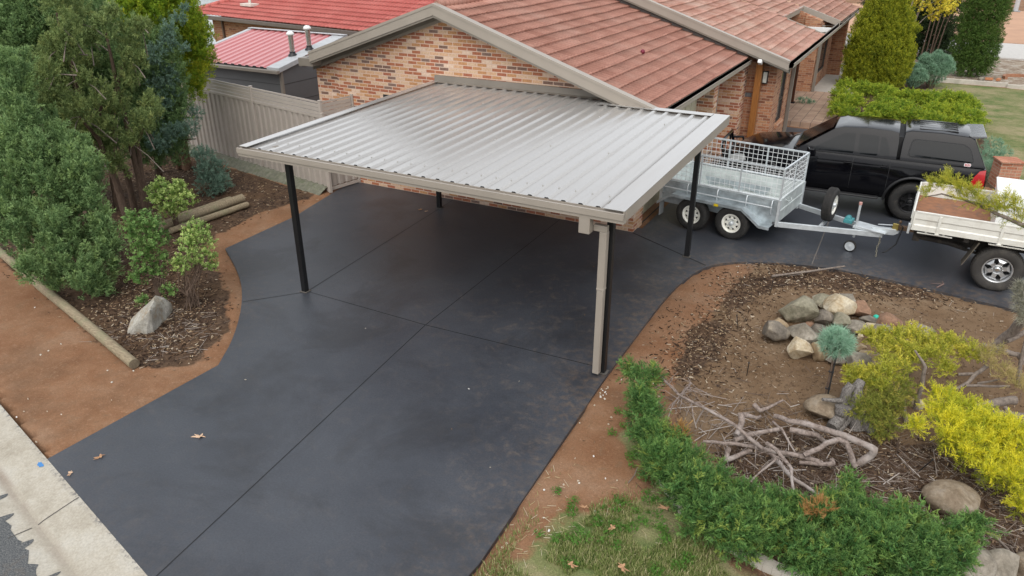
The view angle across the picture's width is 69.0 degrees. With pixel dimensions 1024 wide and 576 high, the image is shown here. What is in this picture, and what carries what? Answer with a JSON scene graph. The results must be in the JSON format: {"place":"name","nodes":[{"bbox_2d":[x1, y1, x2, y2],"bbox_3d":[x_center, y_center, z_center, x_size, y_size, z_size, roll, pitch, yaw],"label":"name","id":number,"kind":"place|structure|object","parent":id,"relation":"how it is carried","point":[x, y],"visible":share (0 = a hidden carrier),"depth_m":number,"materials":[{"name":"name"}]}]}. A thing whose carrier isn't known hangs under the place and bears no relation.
{"place":"outdoors","nodes":[
{"label":"outdoors","id":0,"kind":"place"},
{"bbox_2d":[0,493,60,575],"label":"road","id":1,"kind":"structure","parent":0,"point":[14,554],"depth_m":7.50,"materials":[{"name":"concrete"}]},
{"bbox_2d":[0,0,1023,575],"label":"ground","id":2,"kind":"structure","parent":0,"point":[64,392],"depth_m":10.62,"materials":[{"name":"soil"}]},
{"bbox_2d":[0,43,130,299],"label":"conifer","id":3,"kind":"object","parent":2,"relation":"on","point":[71,176],"visible":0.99,"depth_m":12.23,"materials":[{"name":"green plant"}]},
{"bbox_2d":[0,247,139,368],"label":"log","id":4,"kind":"object","parent":2,"relation":"on","point":[121,353],"visible":0.83,"depth_m":11.56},
{"bbox_2d":[0,405,146,575],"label":"kerb","id":5,"kind":"structure","parent":2,"relation":"on","point":[75,537],"depth_m":7.92,"materials":[{"name":"concrete"}]},
{"bbox_2d":[25,0,165,218],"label":"conifer","id":6,"kind":"object","parent":2,"relation":"on","point":[62,46],"visible":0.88,"depth_m":14.27,"materials":[{"name":"green plant"}]},
{"bbox_2d":[0,0,195,203],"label":"conifer","id":7,"kind":"object","parent":2,"relation":"on","point":[22,22],"visible":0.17,"depth_m":16.38,"materials":[{"name":"green plant"}]},
{"bbox_2d":[118,207,178,307],"bbox_3d":[-5.870,-0.473,11.932,0.858,1.720,0.827,-7,27,-15],"label":"shrub","id":8,"kind":"object","parent":2,"relation":"on","point":[151,234],"visible":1,"depth_m":11.86,"materials":[{"name":"green plant"}]},
{"bbox_2d":[127,295,172,333],"bbox_3d":[-5.753,0.385,11.757,0.492,0.515,0.917,-2,26,-4],"label":"boulder","id":9,"kind":"object","parent":2,"relation":"on","point":[153,314],"visible":0.93,"depth_m":11.49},
{"bbox_2d":[108,0,221,170],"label":"arborvitae","id":10,"kind":"object","parent":2,"relation":"on","point":[194,29],"visible":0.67,"depth_m":17.50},
{"bbox_2d":[143,175,200,225],"bbox_3d":[-6.833,-1.710,15.037,1.061,1.247,0.682,-9,27,-18],"label":"shrub","id":11,"kind":"object","parent":2,"relation":"on","point":[161,193],"visible":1,"depth_m":14.87,"materials":[{"name":"green plant"}]},
{"bbox_2d":[143,2,206,181],"bbox_3d":[-8.301,-4.392,17.256,2.295,4.165,1.627,13,29,25],"label":"cedar","id":12,"kind":"object","parent":2,"relation":"on","point":[179,126],"visible":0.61,"depth_m":16.86,"materials":[{"name":"green plant"}]},
{"bbox_2d":[159,194,244,229],"bbox_3d":[-6.665,-1.649,16.107,0.209,0.205,2.113,15,29,28],"label":"log","id":13,"kind":"object","parent":2,"relation":"on","point":[219,206],"visible":0.81,"depth_m":16.10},
{"bbox_2d":[188,0,217,44],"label":"pale house","id":14,"kind":"structure","parent":2,"relation":"on","point":[204,2],"depth_m":38.49,"materials":[{"name":"brick"}]},
{"bbox_2d":[177,196,230,214],"bbox_3d":[-6.798,-1.783,16.502,0.131,0.128,1.411,15,29,28],"label":"log","id":15,"kind":"object","parent":2,"relation":"on","point":[204,205],"visible":0.31,"depth_m":16.45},
{"bbox_2d":[168,202,249,233],"bbox_3d":[-6.439,-1.518,15.929,0.140,0.138,1.945,16,30,30],"label":"log","id":16,"kind":"object","parent":2,"relation":"on","point":[212,216],"visible":0.84,"depth_m":15.95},
{"bbox_2d":[188,143,233,197],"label":"shrub","id":17,"kind":"object","parent":2,"relation":"on","point":[215,179],"visible":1,"depth_m":17.23,"materials":[{"name":"green plant"}]},
{"bbox_2d":[102,74,360,192],"bbox_3d":[-8.547,-4.983,20.795,11.826,2.145,1.002,19,32,35],"label":"metal fence","id":18,"kind":"object","parent":2,"relation":"on","point":[230,122],"visible":0.47,"depth_m":18.63,"materials":[{"name":"metal"}]},
{"bbox_2d":[161,143,326,194],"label":"concrete plinth","id":19,"kind":"structure","parent":2,"relation":"on","point":[305,185],"depth_m":18.83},
{"bbox_2d":[179,25,347,110],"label":"garden shed","id":20,"kind":"structure","parent":2,"relation":"on","point":[261,58],"depth_m":22.00,"materials":[{"name":"metal"}]},
{"bbox_2d":[197,0,434,41],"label":"red roof house","id":21,"kind":"structure","parent":2,"relation":"on","point":[348,17],"depth_m":27.39,"materials":[{"name":"paint"}]},
{"bbox_2d":[16,266,744,547],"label":"pale pebbles","id":22,"kind":"object","parent":2,"relation":"on","point":[543,489],"visible":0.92,"depth_m":9.51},
{"bbox_2d":[2,87,1023,575],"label":"bark mulch","id":23,"kind":"object","parent":2,"relation":"on","point":[696,341],"visible":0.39,"depth_m":11.96,"materials":[{"name":"wood"}]},
{"bbox_2d":[168,215,218,310],"bbox_3d":[-5.110,-0.428,12.085,0.624,1.501,0.833,20,32,36],"label":"shrub","id":24,"kind":"object","parent":23,"relation":"on","point":[188,239],"visible":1,"depth_m":12.00,"materials":[{"name":"green plant"}]},
{"bbox_2d":[642,367,763,469],"bbox_3d":[2.185,1.549,9.037,0.577,0.602,1.836,-20,32,-35],"label":"dead branch","id":25,"kind":"object","parent":23,"relation":"on","point":[748,437],"visible":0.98,"depth_m":8.79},
{"bbox_2d":[655,377,712,416],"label":"dead branch","id":26,"kind":"object","parent":25,"relation":"on","point":[685,389],"visible":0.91,"depth_m":9.09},
{"bbox_2d":[702,440,822,462],"bbox_3d":[2.802,1.943,8.694,1.509,0.356,0.490,-2,26,-4],"label":"dead branch","id":27,"kind":"object","parent":23,"relation":"on","point":[784,453],"visible":0.87,"depth_m":8.61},
{"bbox_2d":[733,427,782,441],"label":"dead branch","id":28,"kind":"object","parent":27,"relation":"on","point":[752,434],"visible":0.88,"depth_m":8.76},
{"bbox_2d":[772,421,794,451],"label":"dead branch","id":29,"kind":"object","parent":28,"relation":"on","point":[781,429],"visible":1,"depth_m":8.74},
{"bbox_2d":[769,453,818,493],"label":"dead branch","id":30,"kind":"object","parent":27,"relation":"on","point":[787,473],"visible":0.65,"depth_m":8.30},
{"bbox_2d":[739,426,799,489],"bbox_3d":[2.802,1.996,8.300,0.865,0.408,0.622,18,31,32],"label":"dead branch","id":31,"kind":"object","parent":23,"relation":"on","point":[777,451],"visible":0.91,"depth_m":8.23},
{"bbox_2d":[86,263,1023,575],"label":"twig litter","id":32,"kind":"object","parent":2,"relation":"on","point":[1002,521],"visible":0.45,"depth_m":8.73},
{"bbox_2d":[298,0,861,231],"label":"brick house","id":33,"kind":"structure","parent":2,"relation":"on","point":[701,55],"depth_m":17.07,"materials":[{"name":"brown brick"}]},
{"bbox_2d":[643,100,696,212],"bbox_3d":[3.555,-3.173,16.992,0.052,2.180,4.140,13,29,25],"label":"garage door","id":34,"kind":"structure","parent":33,"relation":"in","point":[691,107],"depth_m":16.92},
{"bbox_2d":[761,71,768,83],"bbox_3d":[6.735,-5.607,19.813,0.140,0.320,0.090,13,29,25],"label":"wall lamp","id":35,"kind":"object","parent":33,"relation":"attached to","point":[765,75],"visible":1,"depth_m":19.79,"materials":[{"name":"white metal"}]},
{"bbox_2d":[775,71,786,121],"bbox_3d":[7.597,-5.501,21.138,0.070,1.540,0.850,13,29,25],"label":"window","id":36,"kind":"structure","parent":33,"relation":"in","point":[783,80],"depth_m":21.35,"materials":[{"name":"black glass"}]},
{"bbox_2d":[817,32,827,72],"bbox_3d":[12.082,-9.232,28.984,0.070,1.500,1.800,13,29,25],"label":"window","id":37,"kind":"structure","parent":33,"relation":"in","point":[824,45],"depth_m":29.36,"materials":[{"name":"black glass"}]},
{"bbox_2d":[473,467,730,575],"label":"lawn grass","id":38,"kind":"structure","parent":2,"relation":"on","point":[629,552],"depth_m":7.42,"materials":[{"name":"plant"}]},
{"bbox_2d":[533,406,697,575],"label":"clover weeds","id":39,"kind":"object","parent":38,"relation":"on","point":[539,534],"visible":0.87,"depth_m":7.73,"materials":[{"name":"green plant"}]},
{"bbox_2d":[618,563,628,571],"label":"fallen leaf","id":40,"kind":"object","parent":38,"relation":"on","point":[622,567],"visible":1,"depth_m":7.21,"materials":[{"name":"brown plant"}]},
{"bbox_2d":[484,464,739,575],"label":"straw","id":41,"kind":"object","parent":2,"relation":"on","point":[562,527],"visible":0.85,"depth_m":7.77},
{"bbox_2d":[658,477,810,575],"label":"garden edging","id":42,"kind":"object","parent":2,"relation":"on","point":[769,566],"visible":0.24,"depth_m":7.22,"materials":[{"name":"concrete"}]},
{"bbox_2d":[724,447,752,461],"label":"dead branch","id":43,"kind":"object","parent":2,"relation":"on","point":[737,455],"visible":0.94,"depth_m":8.63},
{"bbox_2d":[733,413,744,436],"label":"dead branch","id":44,"kind":"object","parent":2,"relation":"on","point":[741,421],"visible":0.8,"depth_m":9.03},
{"bbox_2d":[742,412,761,419],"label":"dead branch","id":45,"kind":"object","parent":44,"relation":"on","point":[748,415],"visible":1,"depth_m":9.13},
{"bbox_2d":[752,400,783,412],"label":"dead branch","id":46,"kind":"object","parent":2,"relation":"on","point":[757,407],"visible":1,"depth_m":9.50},
{"bbox_2d":[762,320,789,340],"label":"rock","id":47,"kind":"object","parent":2,"relation":"on","point":[773,330],"visible":1,"depth_m":11.07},
{"bbox_2d":[775,317,788,328],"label":"rock","id":48,"kind":"object","parent":2,"relation":"on","point":[784,323],"visible":0.44,"depth_m":11.54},
{"bbox_2d":[778,295,818,321],"bbox_3d":[4.515,0.359,11.749,0.448,0.466,0.568,-14,29,-26],"label":"rock","id":49,"kind":"object","parent":2,"relation":"on","point":[803,308],"visible":0.98,"depth_m":11.61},
{"bbox_2d":[787,336,813,358],"bbox_3d":[4.182,0.894,10.792,0.371,0.307,0.346,14,29,27],"label":"rock","id":50,"kind":"object","parent":2,"relation":"on","point":[798,348],"visible":1,"depth_m":10.72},
{"bbox_2d":[787,323,818,343],"bbox_3d":[4.401,0.693,11.215,0.484,0.334,0.411,3,26,7],"label":"rock","id":51,"kind":"object","parent":2,"relation":"on","point":[806,332],"visible":0.73,"depth_m":11.10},
{"bbox_2d":[583,263,1023,548],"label":"wood chips","id":52,"kind":"object","parent":2,"relation":"on","point":[748,397],"visible":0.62,"depth_m":10.36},
{"bbox_2d":[796,95,815,103],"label":"seedling","id":53,"kind":"object","parent":2,"relation":"on","point":[807,99],"visible":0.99,"depth_m":25.87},
{"bbox_2d":[789,427,825,442],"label":"dead branch","id":54,"kind":"object","parent":2,"relation":"on","point":[803,432],"visible":0.91,"depth_m":8.86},
{"bbox_2d":[771,265,844,276],"bbox_3d":[5.337,-0.297,13.390,1.429,0.105,0.049,-5,26,-10],"label":"stick","id":55,"kind":"object","parent":2,"relation":"on","point":[792,273],"visible":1,"depth_m":13.35,"materials":[{"name":"wood"}]},
{"bbox_2d":[787,91,837,128],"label":"porch paving","id":56,"kind":"structure","parent":2,"relation":"on","point":[807,116],"depth_m":24.89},
{"bbox_2d":[616,353,1011,575],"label":"juniper hedge","id":57,"kind":"object","parent":2,"relation":"on","point":[907,542],"visible":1,"depth_m":7.22,"materials":[{"name":"green plant"}]},
{"bbox_2d":[799,458,834,466],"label":"dead branch","id":58,"kind":"object","parent":2,"relation":"on","point":[831,462],"visible":1,"depth_m":8.53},
{"bbox_2d":[811,323,827,335],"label":"rock","id":59,"kind":"object","parent":2,"relation":"on","point":[815,328],"visible":0.49,"depth_m":11.40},
{"bbox_2d":[803,394,836,418],"bbox_3d":[3.988,1.529,9.491,0.513,0.304,0.435,0,26,0],"label":"boulder","id":60,"kind":"object","parent":2,"relation":"on","point":[816,405],"visible":0.78,"depth_m":9.38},
{"bbox_2d":[811,341,828,361],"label":"rock","id":61,"kind":"object","parent":2,"relation":"on","point":[817,355],"visible":0.44,"depth_m":10.69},
{"bbox_2d":[812,293,829,308],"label":"rock","id":62,"kind":"object","parent":2,"relation":"on","point":[819,298],"visible":0.48,"depth_m":12.23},
{"bbox_2d":[814,309,833,324],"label":"rock","id":63,"kind":"object","parent":2,"relation":"on","point":[824,317],"visible":0.91,"depth_m":11.54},
{"bbox_2d":[803,437,857,467],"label":"dead branch","id":64,"kind":"object","parent":2,"relation":"on","point":[835,440],"visible":1,"depth_m":8.53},
{"bbox_2d":[773,414,877,466],"bbox_3d":[3.659,1.748,8.782,1.221,0.305,0.124,22,33,38],"label":"dead branch","id":65,"kind":"object","parent":64,"relation":"on","point":[870,455],"visible":1,"depth_m":8.59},
{"bbox_2d":[825,353,846,365],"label":"rock","id":66,"kind":"object","parent":2,"relation":"on","point":[838,361],"visible":0.52,"depth_m":10.61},
{"bbox_2d":[813,322,859,393],"bbox_3d":[4.068,0.974,9.478,0.587,1.224,0.498,13,29,25],"label":"standard shrub","id":67,"kind":"object","parent":2,"relation":"on","point":[837,339],"visible":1,"depth_m":9.28,"materials":[{"name":"teal plant"}]},
{"bbox_2d":[823,293,856,314],"bbox_3d":[5.218,0.291,11.957,0.454,0.397,0.480,-5,26,-11],"label":"rock","id":68,"kind":"object","parent":2,"relation":"on","point":[834,303],"visible":0.77,"depth_m":11.79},
{"bbox_2d":[832,311,850,325],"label":"rock","id":69,"kind":"object","parent":2,"relation":"on","point":[840,317],"visible":0.88,"depth_m":11.58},
{"bbox_2d":[662,263,1023,572],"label":"dark soil crumbs","id":70,"kind":"object","parent":2,"relation":"on","point":[840,377],"visible":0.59,"depth_m":10.39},
{"bbox_2d":[665,372,1021,553],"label":"loose twigs","id":71,"kind":"object","parent":2,"relation":"on","point":[801,469],"visible":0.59,"depth_m":8.84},
{"bbox_2d":[831,294,855,301],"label":"rock","id":72,"kind":"object","parent":2,"relation":"on","point":[850,296],"visible":0.37,"depth_m":12.31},
{"bbox_2d":[821,378,874,433],"bbox_3d":[4.211,1.528,9.235,0.576,0.642,0.483,-9,27,-18],"label":"weathered stump","id":73,"kind":"object","parent":2,"relation":"on","point":[838,421],"visible":0.86,"depth_m":9.26,"materials":[{"name":"wood"}]},
{"bbox_2d":[844,320,869,333],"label":"rock","id":74,"kind":"object","parent":2,"relation":"on","point":[855,325],"visible":0.6,"depth_m":11.40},
{"bbox_2d":[846,352,872,369],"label":"rock","id":75,"kind":"object","parent":2,"relation":"on","point":[866,358],"visible":0.52,"depth_m":10.41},
{"bbox_2d":[854,343,866,351],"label":"rock","id":76,"kind":"object","parent":2,"relation":"on","point":[860,346],"visible":0.57,"depth_m":10.87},
{"bbox_2d":[853,300,871,315],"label":"rock","id":77,"kind":"object","parent":2,"relation":"on","point":[863,309],"visible":0.78,"depth_m":11.82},
{"bbox_2d":[858,315,876,322],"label":"rock","id":78,"kind":"object","parent":2,"relation":"on","point":[869,319],"visible":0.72,"depth_m":11.67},
{"bbox_2d":[859,350,889,368],"bbox_3d":[5.151,1.012,10.621,0.436,0.208,0.365,20,32,36],"label":"rock","id":79,"kind":"object","parent":2,"relation":"on","point":[870,355],"visible":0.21,"depth_m":10.55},
{"bbox_2d":[835,0,922,88],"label":"conifer","id":80,"kind":"object","parent":2,"relation":"on","point":[881,47],"visible":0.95,"depth_m":27.39,"materials":[{"name":"green plant"}]},
{"bbox_2d":[873,323,892,334],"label":"rock","id":81,"kind":"object","parent":2,"relation":"on","point":[876,325],"visible":0.29,"depth_m":11.40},
{"bbox_2d":[876,312,902,328],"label":"rock","id":82,"kind":"object","parent":2,"relation":"on","point":[888,318],"visible":0.66,"depth_m":11.40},
{"bbox_2d":[826,76,991,131],"bbox_3d":[12.602,-5.825,23.804,4.884,1.224,4.134,13,29,25],"label":"juniper","id":83,"kind":"object","parent":2,"relation":"on","point":[942,105],"visible":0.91,"depth_m":23.66,"materials":[{"name":"green needle foliage"}]},
{"bbox_2d":[857,0,962,58],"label":"conifer","id":84,"kind":"object","parent":2,"relation":"on","point":[933,36],"visible":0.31,"depth_m":34.46,"materials":[{"name":"plant"}]},
{"bbox_2d":[909,398,924,409],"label":"rock","id":85,"kind":"object","parent":2,"relation":"on","point":[912,403],"visible":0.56,"depth_m":9.66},
{"bbox_2d":[904,62,930,88],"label":"round shrub","id":86,"kind":"object","parent":2,"relation":"on","point":[917,75],"visible":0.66,"depth_m":28.32,"materials":[{"name":"green plant"}]},
{"bbox_2d":[916,323,935,338],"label":"rock","id":87,"kind":"object","parent":2,"relation":"on","point":[924,329],"visible":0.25,"depth_m":11.31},
{"bbox_2d":[840,319,1023,444],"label":"juniper","id":88,"kind":"object","parent":2,"relation":"on","point":[931,347],"visible":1,"depth_m":9.52,"materials":[{"name":"plant"}]},
{"bbox_2d":[909,0,959,25],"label":"tree","id":89,"kind":"object","parent":2,"relation":"on","point":[946,6],"visible":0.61,"depth_m":30.32,"materials":[{"name":"yellow plant"}]},
{"bbox_2d":[845,33,1023,60],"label":"footpath","id":90,"kind":"structure","parent":2,"relation":"on","point":[1009,51],"depth_m":37.81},
{"bbox_2d":[917,49,956,88],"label":"round shrub","id":91,"kind":"object","parent":2,"relation":"on","point":[941,63],"visible":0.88,"depth_m":28.51,"materials":[{"name":"green plant"}]},
{"bbox_2d":[921,479,980,516],"bbox_3d":[4.718,2.252,7.997,0.571,0.303,0.478,0,26,0],"label":"boulder","id":92,"kind":"object","parent":2,"relation":"on","point":[944,496],"visible":0.92,"depth_m":7.88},
{"bbox_2d":[896,377,1023,522],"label":"juniper","id":93,"kind":"object","parent":2,"relation":"on","point":[1001,439],"visible":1,"depth_m":8.16,"materials":[{"name":"yellow plant"}]},
{"bbox_2d":[935,547,996,575],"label":"boulder","id":94,"kind":"object","parent":2,"relation":"on","point":[987,560],"visible":0.21,"depth_m":7.04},
{"bbox_2d":[935,78,1007,87],"bbox_3d":[18.358,-8.263,29.922,2.660,0.180,0.120,13,29,25],"label":"sleeper edging","id":95,"kind":"object","parent":2,"relation":"on","point":[976,82],"visible":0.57,"depth_m":29.79,"materials":[{"name":"concrete"}]},
{"bbox_2d":[946,0,1013,76],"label":"conifer","id":96,"kind":"object","parent":2,"relation":"on","point":[975,40],"visible":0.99,"depth_m":30.57,"materials":[{"name":"green plant"}]},
{"bbox_2d":[942,318,1023,422],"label":"dead tree","id":97,"kind":"object","parent":2,"relation":"on","point":[1012,333],"visible":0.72,"depth_m":9.66,"materials":[{"name":"wood"}]},
{"bbox_2d":[980,135,1015,176],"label":"shrub","id":98,"kind":"object","parent":2,"relation":"on","point":[988,162],"visible":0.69,"depth_m":19.43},
{"bbox_2d":[988,548,1019,575],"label":"boulder","id":99,"kind":"object","parent":2,"relation":"on","point":[1007,561],"visible":0.75,"depth_m":7.10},
{"bbox_2d":[987,156,1023,187],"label":"brick pillar","id":100,"kind":"structure","parent":2,"relation":"on","point":[1007,167],"depth_m":17.76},
{"bbox_2d":[1002,74,1023,79],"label":"ring edging","id":101,"kind":"object","parent":2,"relation":"on","point":[1005,76],"visible":1,"depth_m":31.43,"materials":[{"name":"brick"}]},
{"bbox_2d":[1005,279,1023,383],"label":"dry shrub","id":102,"kind":"object","parent":2,"relation":"on","point":[1020,293],"visible":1,"depth_m":9.78,"materials":[{"name":"grey plant"}]},
{"bbox_2d":[1007,84,1023,89],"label":"sleeper edging","id":103,"kind":"object","parent":2,"relation":"on","point":[1014,86],"visible":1,"depth_m":29.09,"materials":[{"name":"concrete"}]},
{"bbox_2d":[1016,552,1023,575],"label":"boulder","id":104,"kind":"object","parent":2,"relation":"on","point":[1020,572],"visible":0.43,"depth_m":7.12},
{"bbox_2d":[48,127,1023,575],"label":"driveway","id":105,"kind":"structure","parent":0,"point":[384,471],"depth_m":10.27,"materials":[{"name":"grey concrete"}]},
{"bbox_2d":[236,75,729,374],"bbox_3d":[-0.177,-1.634,13.104,6.495,2.771,5.617,13,29,25],"label":"carport","id":106,"kind":"object","parent":105,"relation":"on","point":[586,157],"visible":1,"depth_m":11.77,"materials":[{"name":"beige metal"}]},
{"bbox_2d":[156,201,828,575],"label":"driveway joints","id":107,"kind":"object","parent":105,"relation":"on","point":[396,351],"visible":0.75,"depth_m":11.51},
{"bbox_2d":[656,137,903,256],"bbox_3d":[5.403,-1.837,14.951,4.582,1.557,1.958,18,31,33],"label":"box trailer","id":108,"kind":"object","parent":105,"relation":"on","point":[737,200],"visible":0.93,"depth_m":14.88,"materials":[{"name":"metal"}]},
{"bbox_2d":[715,115,986,220],"bbox_3d":[7.558,-2.867,16.791,5.514,1.943,2.288,12,28,24],"label":"canopy ute","id":109,"kind":"object","parent":105,"relation":"on","point":[891,161],"visible":0.66,"depth_m":15.87,"materials":[{"name":"black paint"}]},
{"bbox_2d":[814,133,855,152],"bbox_3d":[6.945,-3.162,16.039,0.829,0.388,0.160,12,28,24],"label":"side window","id":110,"kind":"structure","parent":109,"relation":"in","point":[845,142],"depth_m":15.98,"materials":[{"name":"black glass"}]},
{"bbox_2d":[858,134,878,155],"bbox_3d":[7.552,-3.033,15.769,0.413,0.389,0.161,12,28,24],"label":"side window","id":111,"kind":"structure","parent":109,"relation":"in","point":[868,144],"depth_m":15.76,"materials":[{"name":"black glass"}]},
{"bbox_2d":[879,137,889,155],"bbox_3d":[7.837,-2.966,15.641,0.211,0.367,0.151,12,28,24],"label":"side window","id":112,"kind":"structure","parent":109,"relation":"in","point":[884,147],"depth_m":15.64,"materials":[{"name":"black glass"}]},
{"bbox_2d":[898,177,1023,290],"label":"tray ute","id":113,"kind":"object","parent":105,"relation":"on","point":[997,262],"visible":0.96,"depth_m":12.76,"materials":[{"name":"white metal"}]},
{"bbox_2d":[916,164,1023,229],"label":"overhanging branch","id":114,"kind":"object","parent":113,"relation":"on","point":[971,188],"visible":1,"depth_m":8.97,"materials":[{"name":"green plant"}]},
{"bbox_2d":[814,63,849,93],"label":"side path","id":115,"kind":"structure","parent":0,"point":[826,82],"depth_m":29.25,"materials":[{"name":"concrete"}]},
{"bbox_2d":[741,0,1023,43],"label":"verge","id":116,"kind":"structure","parent":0,"point":[1014,30],"depth_m":47.36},
{"bbox_2d":[1013,0,1020,11],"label":"street pole","id":117,"kind":"object","parent":116,"relation":"on","point":[1016,5],"visible":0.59,"depth_m":56.22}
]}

